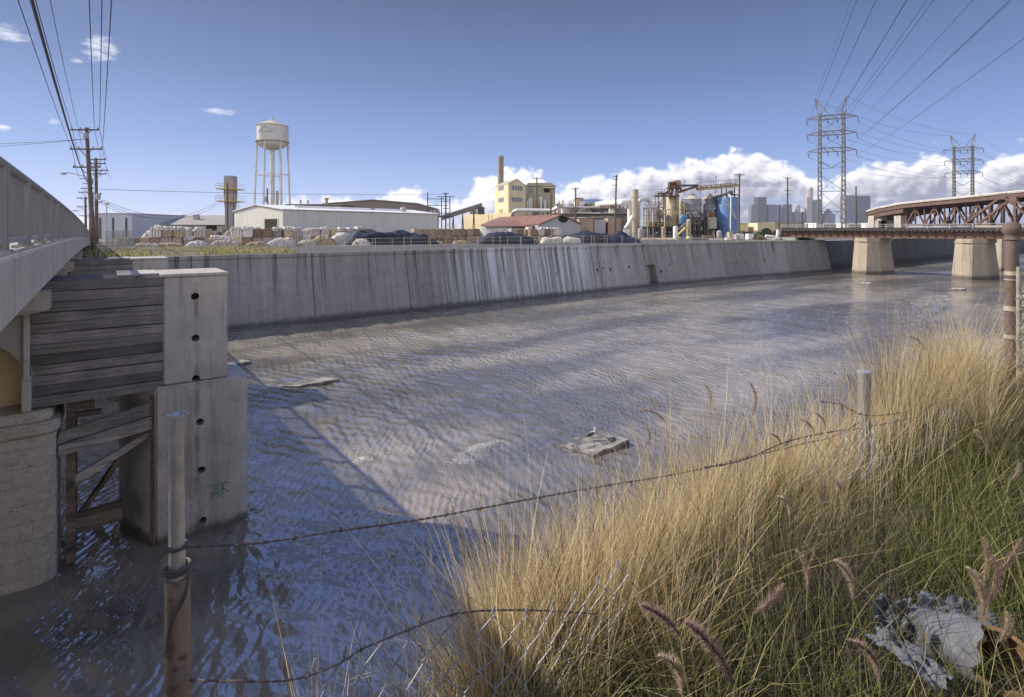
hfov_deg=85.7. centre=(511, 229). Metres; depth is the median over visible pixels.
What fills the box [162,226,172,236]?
paper bale
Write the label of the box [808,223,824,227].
shed
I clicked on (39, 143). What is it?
service wire
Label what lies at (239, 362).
concrete slab
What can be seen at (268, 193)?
service wire
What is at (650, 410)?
seed plume
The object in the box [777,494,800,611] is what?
seed plume
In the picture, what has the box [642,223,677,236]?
support structure
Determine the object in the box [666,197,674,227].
silo
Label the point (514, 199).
window
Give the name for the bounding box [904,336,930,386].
seed plume
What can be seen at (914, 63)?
transmission cable
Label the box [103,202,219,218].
service wire
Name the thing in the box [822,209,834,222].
skyscraper
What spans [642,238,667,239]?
rubble heap
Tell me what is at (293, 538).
barbed wire
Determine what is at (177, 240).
paper bale
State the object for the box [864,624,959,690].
torn sheet
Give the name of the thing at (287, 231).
paper bale
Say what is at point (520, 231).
paper bale
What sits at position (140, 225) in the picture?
pale warehouse
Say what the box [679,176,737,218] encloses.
conveyor gantry
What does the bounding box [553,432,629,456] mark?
concrete slab
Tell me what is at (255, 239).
paper bale
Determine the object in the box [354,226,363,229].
paper bale
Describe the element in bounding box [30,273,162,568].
timber fender
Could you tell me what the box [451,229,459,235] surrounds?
paper bale
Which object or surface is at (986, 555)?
seed plume
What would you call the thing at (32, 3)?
communication cable
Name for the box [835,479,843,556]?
seed plume
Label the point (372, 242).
yellow guard rail
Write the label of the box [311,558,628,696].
chain link mesh
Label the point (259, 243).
paper heap
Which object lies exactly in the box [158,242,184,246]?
paper heap
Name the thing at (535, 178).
utility pole
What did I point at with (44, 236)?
road bridge
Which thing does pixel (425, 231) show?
paper bale
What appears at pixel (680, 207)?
silo
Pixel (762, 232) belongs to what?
shrub
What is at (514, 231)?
paper bale
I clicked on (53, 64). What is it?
power line
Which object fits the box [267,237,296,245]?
paper heap
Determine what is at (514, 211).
duct
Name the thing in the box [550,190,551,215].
utility pole
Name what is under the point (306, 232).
paper heap
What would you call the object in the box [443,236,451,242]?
paper bale
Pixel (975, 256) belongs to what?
rail bridge
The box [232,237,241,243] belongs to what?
paper bale
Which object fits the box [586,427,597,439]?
bird
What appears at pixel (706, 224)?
support structure
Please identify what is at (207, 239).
paper bale
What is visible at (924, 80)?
transmission cable
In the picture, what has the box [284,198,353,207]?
flat roofed shed
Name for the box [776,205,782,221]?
skyscraper
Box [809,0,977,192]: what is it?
transmission cable
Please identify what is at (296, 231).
paper bale
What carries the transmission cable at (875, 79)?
attached to the transmission tower at (844, 133)
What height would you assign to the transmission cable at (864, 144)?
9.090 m
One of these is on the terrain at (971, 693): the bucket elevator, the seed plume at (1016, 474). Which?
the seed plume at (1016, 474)
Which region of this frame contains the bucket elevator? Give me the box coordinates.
[653,180,681,225]
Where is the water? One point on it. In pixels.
(362, 439)
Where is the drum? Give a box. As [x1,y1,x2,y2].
[673,226,677,236]
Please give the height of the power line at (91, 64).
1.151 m
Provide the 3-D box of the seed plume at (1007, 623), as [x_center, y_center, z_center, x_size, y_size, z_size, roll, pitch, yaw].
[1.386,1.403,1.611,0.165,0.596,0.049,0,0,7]
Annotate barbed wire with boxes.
[187,605,595,692]
[188,422,859,551]
[703,409,957,469]
[820,368,1003,415]
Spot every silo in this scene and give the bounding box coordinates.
[661,197,665,225]
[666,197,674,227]
[679,198,683,216]
[684,193,701,222]
[702,194,716,236]
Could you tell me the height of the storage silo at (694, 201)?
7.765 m
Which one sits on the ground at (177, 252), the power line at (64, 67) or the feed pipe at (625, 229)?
the feed pipe at (625, 229)
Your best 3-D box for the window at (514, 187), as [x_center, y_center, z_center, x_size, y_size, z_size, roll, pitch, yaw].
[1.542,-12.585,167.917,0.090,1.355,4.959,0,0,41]
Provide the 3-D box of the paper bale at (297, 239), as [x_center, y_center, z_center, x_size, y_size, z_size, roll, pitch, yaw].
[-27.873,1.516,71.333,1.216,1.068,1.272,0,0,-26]
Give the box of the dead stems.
[286,378,1023,696]
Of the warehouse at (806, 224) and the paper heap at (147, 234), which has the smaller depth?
the paper heap at (147, 234)
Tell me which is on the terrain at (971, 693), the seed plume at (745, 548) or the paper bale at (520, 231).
the seed plume at (745, 548)
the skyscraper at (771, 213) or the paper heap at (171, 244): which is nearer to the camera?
the paper heap at (171, 244)
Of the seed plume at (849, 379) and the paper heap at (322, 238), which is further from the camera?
the paper heap at (322, 238)
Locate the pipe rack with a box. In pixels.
[645,202,715,236]
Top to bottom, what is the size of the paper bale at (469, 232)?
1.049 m
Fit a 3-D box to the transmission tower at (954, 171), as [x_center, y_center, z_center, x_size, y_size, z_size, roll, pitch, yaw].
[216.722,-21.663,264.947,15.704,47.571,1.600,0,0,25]
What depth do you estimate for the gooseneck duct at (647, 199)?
138.83 m
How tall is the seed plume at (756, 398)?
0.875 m
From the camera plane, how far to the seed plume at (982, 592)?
1.80 m
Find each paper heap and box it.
[134,243,159,246]
[142,225,177,237]
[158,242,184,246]
[185,240,209,246]
[210,239,241,246]
[223,226,254,237]
[245,241,267,245]
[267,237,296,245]
[296,239,317,245]
[301,227,317,236]
[313,234,336,244]
[352,239,370,244]
[453,240,471,243]
[540,237,563,242]
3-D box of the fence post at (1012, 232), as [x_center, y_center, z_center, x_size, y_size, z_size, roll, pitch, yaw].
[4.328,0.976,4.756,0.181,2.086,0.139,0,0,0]
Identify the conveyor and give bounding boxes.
[442,203,484,228]
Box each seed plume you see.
[638,601,689,696]
[639,408,692,520]
[640,427,651,531]
[657,650,684,696]
[683,616,734,696]
[703,383,712,472]
[731,582,785,693]
[738,535,757,643]
[749,382,757,493]
[770,432,791,510]
[771,434,792,500]
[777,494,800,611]
[795,550,810,682]
[802,419,833,516]
[814,412,839,509]
[833,559,861,684]
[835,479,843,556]
[837,399,848,501]
[847,374,851,481]
[847,638,881,681]
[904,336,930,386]
[960,539,1023,684]
[964,566,989,696]
[965,554,1006,696]
[972,428,1001,527]
[980,536,992,611]
[986,610,1016,696]
[997,461,1022,536]
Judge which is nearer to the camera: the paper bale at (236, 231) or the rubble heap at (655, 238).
the paper bale at (236, 231)
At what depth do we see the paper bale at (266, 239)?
69.00 m
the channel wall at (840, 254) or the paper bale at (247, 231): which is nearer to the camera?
the paper bale at (247, 231)
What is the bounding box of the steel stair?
[678,223,688,236]
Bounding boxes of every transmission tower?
[806,96,858,227]
[943,134,983,227]
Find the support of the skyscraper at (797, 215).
on the ground at (177, 252)
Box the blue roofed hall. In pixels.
[573,198,602,203]
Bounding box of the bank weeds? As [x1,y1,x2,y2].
[82,245,297,257]
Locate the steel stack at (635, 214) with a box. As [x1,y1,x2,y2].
[632,189,638,236]
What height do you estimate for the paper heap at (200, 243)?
0.876 m
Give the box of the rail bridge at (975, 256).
[766,223,1023,279]
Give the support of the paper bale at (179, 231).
on the paper bale at (177, 240)
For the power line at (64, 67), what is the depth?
30.57 m
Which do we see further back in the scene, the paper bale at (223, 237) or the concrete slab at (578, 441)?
the paper bale at (223, 237)
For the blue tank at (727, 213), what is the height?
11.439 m
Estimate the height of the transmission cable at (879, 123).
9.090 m
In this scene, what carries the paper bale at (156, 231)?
on the paper bale at (156, 240)
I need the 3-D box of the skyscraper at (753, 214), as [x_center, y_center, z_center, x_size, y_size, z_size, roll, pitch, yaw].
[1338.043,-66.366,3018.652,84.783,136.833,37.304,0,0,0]
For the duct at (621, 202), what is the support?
on the ground at (177, 252)
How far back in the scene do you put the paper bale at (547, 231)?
86.99 m
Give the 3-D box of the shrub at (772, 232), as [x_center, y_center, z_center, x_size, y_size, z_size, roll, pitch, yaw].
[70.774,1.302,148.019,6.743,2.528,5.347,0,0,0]
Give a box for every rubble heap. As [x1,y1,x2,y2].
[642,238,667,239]
[683,237,708,239]
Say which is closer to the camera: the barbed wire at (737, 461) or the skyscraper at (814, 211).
the barbed wire at (737, 461)
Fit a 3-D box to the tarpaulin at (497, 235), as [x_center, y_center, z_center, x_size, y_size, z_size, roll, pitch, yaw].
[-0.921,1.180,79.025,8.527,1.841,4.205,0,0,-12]
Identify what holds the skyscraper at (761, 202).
on the ground at (177, 252)
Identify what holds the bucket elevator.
on the ground at (177, 252)
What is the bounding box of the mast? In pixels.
[227,183,227,227]
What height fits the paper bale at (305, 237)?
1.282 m
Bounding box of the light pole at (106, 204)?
[104,203,108,229]
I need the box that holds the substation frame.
[427,192,453,228]
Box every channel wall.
[71,240,831,329]
[825,238,1023,268]
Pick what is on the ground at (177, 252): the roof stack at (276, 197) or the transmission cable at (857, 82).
the roof stack at (276, 197)
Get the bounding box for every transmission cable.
[807,0,1006,191]
[807,0,1022,185]
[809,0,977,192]
[818,2,1021,169]
[829,2,1007,187]
[837,2,1004,173]
[840,0,1009,189]
[854,1,1017,159]
[857,2,1016,182]
[857,38,1023,179]
[861,0,1002,164]
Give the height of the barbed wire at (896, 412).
0.333 m
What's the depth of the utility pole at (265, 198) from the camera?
149.81 m
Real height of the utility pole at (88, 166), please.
12.528 m
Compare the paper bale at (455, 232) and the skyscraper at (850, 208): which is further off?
the skyscraper at (850, 208)
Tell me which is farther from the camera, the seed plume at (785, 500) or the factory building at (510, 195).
the factory building at (510, 195)
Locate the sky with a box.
[0,0,1023,240]
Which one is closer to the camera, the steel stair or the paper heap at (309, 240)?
the paper heap at (309, 240)
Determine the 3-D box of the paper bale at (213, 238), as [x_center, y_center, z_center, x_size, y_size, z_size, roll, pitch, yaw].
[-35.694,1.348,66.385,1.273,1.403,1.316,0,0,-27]
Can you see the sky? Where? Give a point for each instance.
(388, 100)
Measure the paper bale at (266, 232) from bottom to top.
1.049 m
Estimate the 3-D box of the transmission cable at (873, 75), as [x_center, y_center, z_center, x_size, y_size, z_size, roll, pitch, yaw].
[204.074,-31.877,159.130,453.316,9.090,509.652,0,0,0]
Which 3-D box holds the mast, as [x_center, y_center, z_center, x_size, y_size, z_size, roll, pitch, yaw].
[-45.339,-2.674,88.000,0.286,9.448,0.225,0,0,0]
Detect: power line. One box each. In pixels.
[18,0,78,175]
[35,0,79,157]
[50,0,85,157]
[89,0,101,157]
[99,0,105,154]
[102,0,111,174]
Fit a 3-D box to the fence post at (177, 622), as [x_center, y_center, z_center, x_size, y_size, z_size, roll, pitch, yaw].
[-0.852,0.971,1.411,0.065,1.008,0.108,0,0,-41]
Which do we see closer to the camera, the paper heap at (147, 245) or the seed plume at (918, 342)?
the seed plume at (918, 342)
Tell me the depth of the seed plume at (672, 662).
1.50 m
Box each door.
[206,225,216,230]
[265,219,276,228]
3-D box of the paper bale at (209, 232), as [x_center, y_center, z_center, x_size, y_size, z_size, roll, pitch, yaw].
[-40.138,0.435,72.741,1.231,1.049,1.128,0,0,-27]
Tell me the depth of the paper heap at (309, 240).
67.34 m
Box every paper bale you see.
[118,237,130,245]
[128,238,139,245]
[139,237,151,242]
[150,226,162,236]
[150,238,160,242]
[160,237,171,242]
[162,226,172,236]
[172,226,185,236]
[172,238,183,243]
[183,236,195,244]
[184,227,192,235]
[193,227,205,236]
[203,237,209,243]
[206,229,212,236]
[210,235,220,244]
[220,235,231,240]
[230,226,241,236]
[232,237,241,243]
[242,226,253,236]
[242,237,251,244]
[252,237,261,241]
[253,229,262,236]
[262,229,272,236]
[262,237,272,242]
[272,227,281,236]
[282,226,292,236]
[291,227,301,236]
[293,237,301,242]
[301,235,310,239]
[310,229,319,236]
[318,227,329,234]
[329,228,337,236]
[337,227,346,232]
[346,227,354,233]
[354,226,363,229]
[411,229,420,234]
[421,229,428,235]
[428,229,435,235]
[436,229,443,235]
[436,236,443,242]
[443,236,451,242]
[444,229,451,235]
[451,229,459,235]
[451,236,457,242]
[459,229,466,235]
[465,236,473,242]
[466,229,472,235]
[473,229,479,235]
[508,229,517,233]
[517,229,523,234]
[528,229,536,234]
[537,229,544,234]
[544,229,550,234]
[553,227,560,234]
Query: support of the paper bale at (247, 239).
on the ground at (177, 252)
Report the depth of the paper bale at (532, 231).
86.16 m
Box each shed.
[156,215,224,230]
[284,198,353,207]
[322,199,439,228]
[480,214,581,237]
[484,220,534,235]
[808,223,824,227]
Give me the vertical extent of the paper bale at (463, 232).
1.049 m
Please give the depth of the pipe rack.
135.51 m
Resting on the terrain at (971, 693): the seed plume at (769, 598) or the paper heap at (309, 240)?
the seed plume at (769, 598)
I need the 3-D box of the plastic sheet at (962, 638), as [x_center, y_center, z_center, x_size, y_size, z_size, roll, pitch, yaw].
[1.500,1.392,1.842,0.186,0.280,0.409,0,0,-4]
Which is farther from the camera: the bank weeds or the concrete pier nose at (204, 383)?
the bank weeds
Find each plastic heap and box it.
[331,232,350,243]
[563,237,580,242]
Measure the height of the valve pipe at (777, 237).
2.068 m
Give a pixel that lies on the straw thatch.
(599, 587)
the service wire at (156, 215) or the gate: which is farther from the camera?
the service wire at (156, 215)
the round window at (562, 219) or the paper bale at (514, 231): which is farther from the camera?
the round window at (562, 219)
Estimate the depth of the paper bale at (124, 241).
65.58 m
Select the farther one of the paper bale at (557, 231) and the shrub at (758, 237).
the shrub at (758, 237)
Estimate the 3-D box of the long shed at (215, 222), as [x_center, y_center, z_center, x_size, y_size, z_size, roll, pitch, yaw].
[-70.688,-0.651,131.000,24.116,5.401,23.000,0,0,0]
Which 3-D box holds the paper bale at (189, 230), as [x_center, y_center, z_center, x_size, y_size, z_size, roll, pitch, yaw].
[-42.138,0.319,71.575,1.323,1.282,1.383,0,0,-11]
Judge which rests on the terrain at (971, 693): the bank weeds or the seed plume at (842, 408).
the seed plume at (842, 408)
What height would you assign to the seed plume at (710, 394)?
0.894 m
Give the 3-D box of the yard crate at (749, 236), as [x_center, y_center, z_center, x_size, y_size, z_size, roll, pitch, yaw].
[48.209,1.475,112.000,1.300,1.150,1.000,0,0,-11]
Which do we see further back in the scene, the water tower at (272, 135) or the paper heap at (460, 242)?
the water tower at (272, 135)
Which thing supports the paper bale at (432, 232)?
on the paper bale
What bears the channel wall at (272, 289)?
in the water
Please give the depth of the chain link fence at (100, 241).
56.11 m
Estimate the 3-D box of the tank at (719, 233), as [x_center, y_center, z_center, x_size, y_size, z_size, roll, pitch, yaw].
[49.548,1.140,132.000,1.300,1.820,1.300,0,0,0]
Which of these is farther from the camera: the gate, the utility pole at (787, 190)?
the utility pole at (787, 190)
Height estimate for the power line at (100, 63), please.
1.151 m
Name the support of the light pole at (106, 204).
on the ground at (177, 252)
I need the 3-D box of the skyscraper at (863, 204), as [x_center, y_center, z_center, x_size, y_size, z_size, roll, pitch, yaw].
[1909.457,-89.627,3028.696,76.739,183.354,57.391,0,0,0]
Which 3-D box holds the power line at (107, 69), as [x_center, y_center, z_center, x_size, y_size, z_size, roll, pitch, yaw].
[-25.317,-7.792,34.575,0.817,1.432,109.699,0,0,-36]
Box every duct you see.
[510,206,558,216]
[595,199,631,236]
[638,197,651,227]
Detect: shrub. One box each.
[750,235,766,239]
[758,228,774,235]
[763,230,780,236]
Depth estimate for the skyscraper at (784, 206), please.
3000.00 m
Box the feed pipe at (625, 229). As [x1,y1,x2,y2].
[623,216,633,234]
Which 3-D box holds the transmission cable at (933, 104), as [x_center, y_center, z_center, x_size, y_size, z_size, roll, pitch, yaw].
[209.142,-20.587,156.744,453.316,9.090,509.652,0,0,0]
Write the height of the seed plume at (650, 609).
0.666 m
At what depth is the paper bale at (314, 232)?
71.91 m
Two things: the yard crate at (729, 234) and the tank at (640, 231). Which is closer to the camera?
the yard crate at (729, 234)
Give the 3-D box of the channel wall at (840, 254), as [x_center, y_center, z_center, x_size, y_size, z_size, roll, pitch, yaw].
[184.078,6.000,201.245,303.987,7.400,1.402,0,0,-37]
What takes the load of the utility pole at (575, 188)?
on the ground at (177, 252)
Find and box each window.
[512,185,521,190]
[512,197,521,201]
[558,216,567,222]
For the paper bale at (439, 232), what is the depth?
80.21 m
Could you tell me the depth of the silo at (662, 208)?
142.39 m
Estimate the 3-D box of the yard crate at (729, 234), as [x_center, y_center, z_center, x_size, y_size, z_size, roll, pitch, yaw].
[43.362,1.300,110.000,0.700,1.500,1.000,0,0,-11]
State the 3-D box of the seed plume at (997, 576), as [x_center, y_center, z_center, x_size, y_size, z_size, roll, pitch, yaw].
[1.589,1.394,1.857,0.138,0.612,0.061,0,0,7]
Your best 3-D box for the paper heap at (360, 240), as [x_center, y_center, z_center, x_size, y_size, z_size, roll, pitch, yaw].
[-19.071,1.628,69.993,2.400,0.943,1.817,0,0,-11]
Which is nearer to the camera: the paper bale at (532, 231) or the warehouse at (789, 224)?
the paper bale at (532, 231)
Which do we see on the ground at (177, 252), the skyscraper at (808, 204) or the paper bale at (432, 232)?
the skyscraper at (808, 204)
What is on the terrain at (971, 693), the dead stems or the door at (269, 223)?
the dead stems
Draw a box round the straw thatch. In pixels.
[233,323,1023,696]
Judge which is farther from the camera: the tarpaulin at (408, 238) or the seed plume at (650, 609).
the tarpaulin at (408, 238)
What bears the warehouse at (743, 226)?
on the ground at (177, 252)
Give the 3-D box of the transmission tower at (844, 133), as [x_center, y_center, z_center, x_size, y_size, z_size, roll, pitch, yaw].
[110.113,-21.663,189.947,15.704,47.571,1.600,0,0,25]
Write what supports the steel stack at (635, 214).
on the ground at (177, 252)
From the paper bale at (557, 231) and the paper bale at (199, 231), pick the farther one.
the paper bale at (557, 231)
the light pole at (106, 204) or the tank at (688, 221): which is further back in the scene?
the tank at (688, 221)
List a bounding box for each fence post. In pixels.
[162,410,196,696]
[857,369,871,499]
[1001,222,1023,418]
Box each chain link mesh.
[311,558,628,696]
[794,402,977,489]
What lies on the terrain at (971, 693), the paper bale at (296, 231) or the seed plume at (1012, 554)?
the seed plume at (1012, 554)
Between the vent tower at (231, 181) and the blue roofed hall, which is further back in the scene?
the blue roofed hall
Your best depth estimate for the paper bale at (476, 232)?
82.99 m
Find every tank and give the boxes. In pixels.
[638,228,642,237]
[661,226,665,237]
[686,219,690,236]
[716,194,737,236]
[717,230,721,236]
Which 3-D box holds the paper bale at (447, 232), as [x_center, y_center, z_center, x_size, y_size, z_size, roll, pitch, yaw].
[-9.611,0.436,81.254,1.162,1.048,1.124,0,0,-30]
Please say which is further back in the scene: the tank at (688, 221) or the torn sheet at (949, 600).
the tank at (688, 221)
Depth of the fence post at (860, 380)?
3.44 m
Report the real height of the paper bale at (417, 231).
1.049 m
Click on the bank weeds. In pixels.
(220, 250)
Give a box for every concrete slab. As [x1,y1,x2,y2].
[228,359,250,365]
[269,376,338,387]
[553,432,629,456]
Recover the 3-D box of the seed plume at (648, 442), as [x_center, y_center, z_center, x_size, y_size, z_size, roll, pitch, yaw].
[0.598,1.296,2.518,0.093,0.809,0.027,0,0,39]
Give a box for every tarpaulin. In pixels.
[339,229,437,244]
[475,231,536,243]
[561,230,640,242]
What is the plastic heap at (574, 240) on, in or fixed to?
on the ground at (177, 252)
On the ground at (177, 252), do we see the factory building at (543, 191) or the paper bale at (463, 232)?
the factory building at (543, 191)
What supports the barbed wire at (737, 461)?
attached to the fence post at (860, 380)
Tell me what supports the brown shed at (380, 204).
on the ground at (177, 252)
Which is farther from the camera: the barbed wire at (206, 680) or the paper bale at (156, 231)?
the paper bale at (156, 231)
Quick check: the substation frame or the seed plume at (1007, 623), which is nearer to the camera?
the seed plume at (1007, 623)
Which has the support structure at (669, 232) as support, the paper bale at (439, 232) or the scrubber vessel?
the scrubber vessel
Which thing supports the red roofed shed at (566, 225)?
on the ground at (177, 252)
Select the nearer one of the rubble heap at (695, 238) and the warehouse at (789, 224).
the rubble heap at (695, 238)
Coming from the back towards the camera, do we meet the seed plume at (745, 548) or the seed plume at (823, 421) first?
the seed plume at (823, 421)
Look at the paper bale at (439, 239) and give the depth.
80.30 m
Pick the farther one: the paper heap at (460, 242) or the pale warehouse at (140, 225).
the pale warehouse at (140, 225)
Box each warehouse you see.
[94,213,185,238]
[232,204,437,232]
[740,223,748,233]
[748,223,774,233]
[769,222,805,232]
[805,223,860,227]
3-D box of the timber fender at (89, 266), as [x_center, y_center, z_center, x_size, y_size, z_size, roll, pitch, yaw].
[-20.651,5.689,27.611,2.629,8.382,2.000,0,0,-37]
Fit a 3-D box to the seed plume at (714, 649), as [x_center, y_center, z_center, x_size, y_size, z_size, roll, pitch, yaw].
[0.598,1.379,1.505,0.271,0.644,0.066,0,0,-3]
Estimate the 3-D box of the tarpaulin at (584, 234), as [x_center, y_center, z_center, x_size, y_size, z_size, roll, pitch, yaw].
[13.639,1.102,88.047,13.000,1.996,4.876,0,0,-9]
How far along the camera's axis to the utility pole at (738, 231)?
117.81 m
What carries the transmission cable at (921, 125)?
attached to the transmission tower at (844, 133)
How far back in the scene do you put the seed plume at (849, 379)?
3.50 m
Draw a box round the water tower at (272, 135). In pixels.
[253,118,290,204]
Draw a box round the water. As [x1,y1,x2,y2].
[0,251,1023,696]
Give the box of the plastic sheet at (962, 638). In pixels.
[898,605,1023,696]
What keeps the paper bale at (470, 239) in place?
on the ground at (177, 252)
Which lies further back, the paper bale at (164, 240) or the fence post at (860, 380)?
the paper bale at (164, 240)
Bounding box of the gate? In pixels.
[1015,267,1023,422]
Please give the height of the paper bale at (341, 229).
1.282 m
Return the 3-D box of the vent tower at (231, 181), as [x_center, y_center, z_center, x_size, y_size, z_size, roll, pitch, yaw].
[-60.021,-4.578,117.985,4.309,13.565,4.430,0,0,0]
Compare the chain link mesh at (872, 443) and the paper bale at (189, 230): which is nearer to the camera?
the chain link mesh at (872, 443)
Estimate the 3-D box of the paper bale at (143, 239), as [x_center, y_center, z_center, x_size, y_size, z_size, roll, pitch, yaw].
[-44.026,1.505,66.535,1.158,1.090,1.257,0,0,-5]
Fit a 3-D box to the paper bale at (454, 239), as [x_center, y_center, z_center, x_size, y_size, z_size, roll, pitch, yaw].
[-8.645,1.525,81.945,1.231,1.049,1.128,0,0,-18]
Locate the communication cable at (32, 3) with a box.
[30,0,92,184]
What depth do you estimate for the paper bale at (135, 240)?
65.70 m
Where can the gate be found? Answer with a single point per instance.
(1019, 307)
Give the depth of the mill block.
148.80 m
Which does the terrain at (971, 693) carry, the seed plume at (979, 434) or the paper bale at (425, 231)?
the seed plume at (979, 434)
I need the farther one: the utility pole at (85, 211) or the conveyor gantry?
the conveyor gantry
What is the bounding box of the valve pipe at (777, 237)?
[765,229,779,239]
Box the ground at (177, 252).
[82,229,897,258]
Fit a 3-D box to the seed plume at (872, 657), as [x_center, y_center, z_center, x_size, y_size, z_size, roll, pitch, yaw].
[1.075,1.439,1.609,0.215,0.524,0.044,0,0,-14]
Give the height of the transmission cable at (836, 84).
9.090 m
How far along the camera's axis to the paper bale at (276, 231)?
69.60 m
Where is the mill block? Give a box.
[549,199,626,234]
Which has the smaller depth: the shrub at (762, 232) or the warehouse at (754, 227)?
the shrub at (762, 232)
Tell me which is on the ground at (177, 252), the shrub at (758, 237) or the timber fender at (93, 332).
the shrub at (758, 237)
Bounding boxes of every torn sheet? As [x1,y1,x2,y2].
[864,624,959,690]
[868,593,911,632]
[912,590,1002,627]
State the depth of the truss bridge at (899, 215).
126.06 m
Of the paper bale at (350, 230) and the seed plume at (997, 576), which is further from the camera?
the paper bale at (350, 230)
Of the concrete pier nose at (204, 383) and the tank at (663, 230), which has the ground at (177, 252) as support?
the tank at (663, 230)
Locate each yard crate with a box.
[727,232,732,239]
[745,234,753,238]
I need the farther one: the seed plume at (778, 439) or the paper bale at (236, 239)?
the paper bale at (236, 239)
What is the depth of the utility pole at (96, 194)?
78.82 m
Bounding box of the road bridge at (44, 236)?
[0,156,90,595]
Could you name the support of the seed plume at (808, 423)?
on the terrain at (971, 693)
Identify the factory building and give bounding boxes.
[462,156,529,230]
[526,183,555,215]
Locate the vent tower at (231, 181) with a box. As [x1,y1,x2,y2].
[216,176,244,227]
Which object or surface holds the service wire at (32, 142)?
attached to the utility pole at (88, 166)
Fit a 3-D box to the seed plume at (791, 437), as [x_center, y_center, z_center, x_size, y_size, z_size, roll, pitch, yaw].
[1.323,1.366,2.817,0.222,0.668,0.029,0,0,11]
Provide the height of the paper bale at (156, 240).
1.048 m
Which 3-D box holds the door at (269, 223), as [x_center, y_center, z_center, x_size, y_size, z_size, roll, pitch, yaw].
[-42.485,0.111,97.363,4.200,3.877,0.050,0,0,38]
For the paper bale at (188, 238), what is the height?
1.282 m
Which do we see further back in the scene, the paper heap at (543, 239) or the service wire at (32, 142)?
the paper heap at (543, 239)
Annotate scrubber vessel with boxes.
[643,205,663,228]
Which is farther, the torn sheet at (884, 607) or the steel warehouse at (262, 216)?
the steel warehouse at (262, 216)
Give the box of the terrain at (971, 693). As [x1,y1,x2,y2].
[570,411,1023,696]
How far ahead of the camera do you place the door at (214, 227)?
119.95 m
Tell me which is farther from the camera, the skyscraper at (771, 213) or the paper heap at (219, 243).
the skyscraper at (771, 213)
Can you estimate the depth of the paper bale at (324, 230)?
72.73 m
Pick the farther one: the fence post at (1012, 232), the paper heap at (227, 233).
the paper heap at (227, 233)
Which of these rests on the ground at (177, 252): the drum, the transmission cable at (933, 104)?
the drum
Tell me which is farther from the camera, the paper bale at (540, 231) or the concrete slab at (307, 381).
the paper bale at (540, 231)
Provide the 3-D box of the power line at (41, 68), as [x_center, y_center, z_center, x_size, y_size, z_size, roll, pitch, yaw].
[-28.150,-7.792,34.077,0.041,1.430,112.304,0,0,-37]
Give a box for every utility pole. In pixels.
[60,127,102,249]
[73,187,93,227]
[90,158,107,242]
[264,188,268,204]
[533,177,540,214]
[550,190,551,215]
[571,187,578,220]
[612,175,617,232]
[734,173,743,233]
[778,204,779,229]
[784,177,791,227]
[855,186,856,227]
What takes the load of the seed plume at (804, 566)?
on the terrain at (971, 693)
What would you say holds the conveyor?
on the ground at (177, 252)
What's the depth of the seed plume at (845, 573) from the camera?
1.90 m
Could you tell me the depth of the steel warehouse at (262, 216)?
104.34 m
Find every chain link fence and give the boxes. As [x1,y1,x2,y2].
[84,234,736,257]
[106,230,132,250]
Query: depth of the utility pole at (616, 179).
117.84 m
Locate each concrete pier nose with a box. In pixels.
[108,256,167,386]
[116,268,246,545]
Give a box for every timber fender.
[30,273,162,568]
[67,259,131,390]
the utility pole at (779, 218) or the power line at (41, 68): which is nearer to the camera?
the power line at (41, 68)
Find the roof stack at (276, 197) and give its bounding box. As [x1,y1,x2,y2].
[275,191,278,204]
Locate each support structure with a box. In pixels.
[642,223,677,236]
[687,212,716,236]
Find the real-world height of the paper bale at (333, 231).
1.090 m
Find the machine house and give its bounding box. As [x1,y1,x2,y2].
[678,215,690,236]
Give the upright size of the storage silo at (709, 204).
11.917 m
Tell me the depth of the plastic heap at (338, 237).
72.20 m
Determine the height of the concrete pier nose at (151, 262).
8.540 m
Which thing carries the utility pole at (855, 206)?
on the ground at (177, 252)
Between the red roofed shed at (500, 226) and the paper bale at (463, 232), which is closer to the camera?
the paper bale at (463, 232)
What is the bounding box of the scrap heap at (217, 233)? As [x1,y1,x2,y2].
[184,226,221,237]
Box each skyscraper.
[748,205,757,222]
[754,197,766,222]
[767,205,775,222]
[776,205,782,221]
[780,204,791,221]
[792,205,804,221]
[804,187,812,222]
[813,200,820,222]
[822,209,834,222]
[840,195,854,222]
[857,196,869,222]
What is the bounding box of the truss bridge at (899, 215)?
[866,190,1023,270]
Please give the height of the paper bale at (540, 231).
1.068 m
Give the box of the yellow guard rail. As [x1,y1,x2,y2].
[283,235,680,249]
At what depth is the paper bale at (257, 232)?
68.48 m
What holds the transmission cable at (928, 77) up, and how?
hanging from the transmission tower at (844, 133)
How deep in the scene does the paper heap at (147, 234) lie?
66.73 m
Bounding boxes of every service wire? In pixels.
[0,139,79,143]
[9,139,82,145]
[99,189,430,194]
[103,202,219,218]
[104,200,220,215]

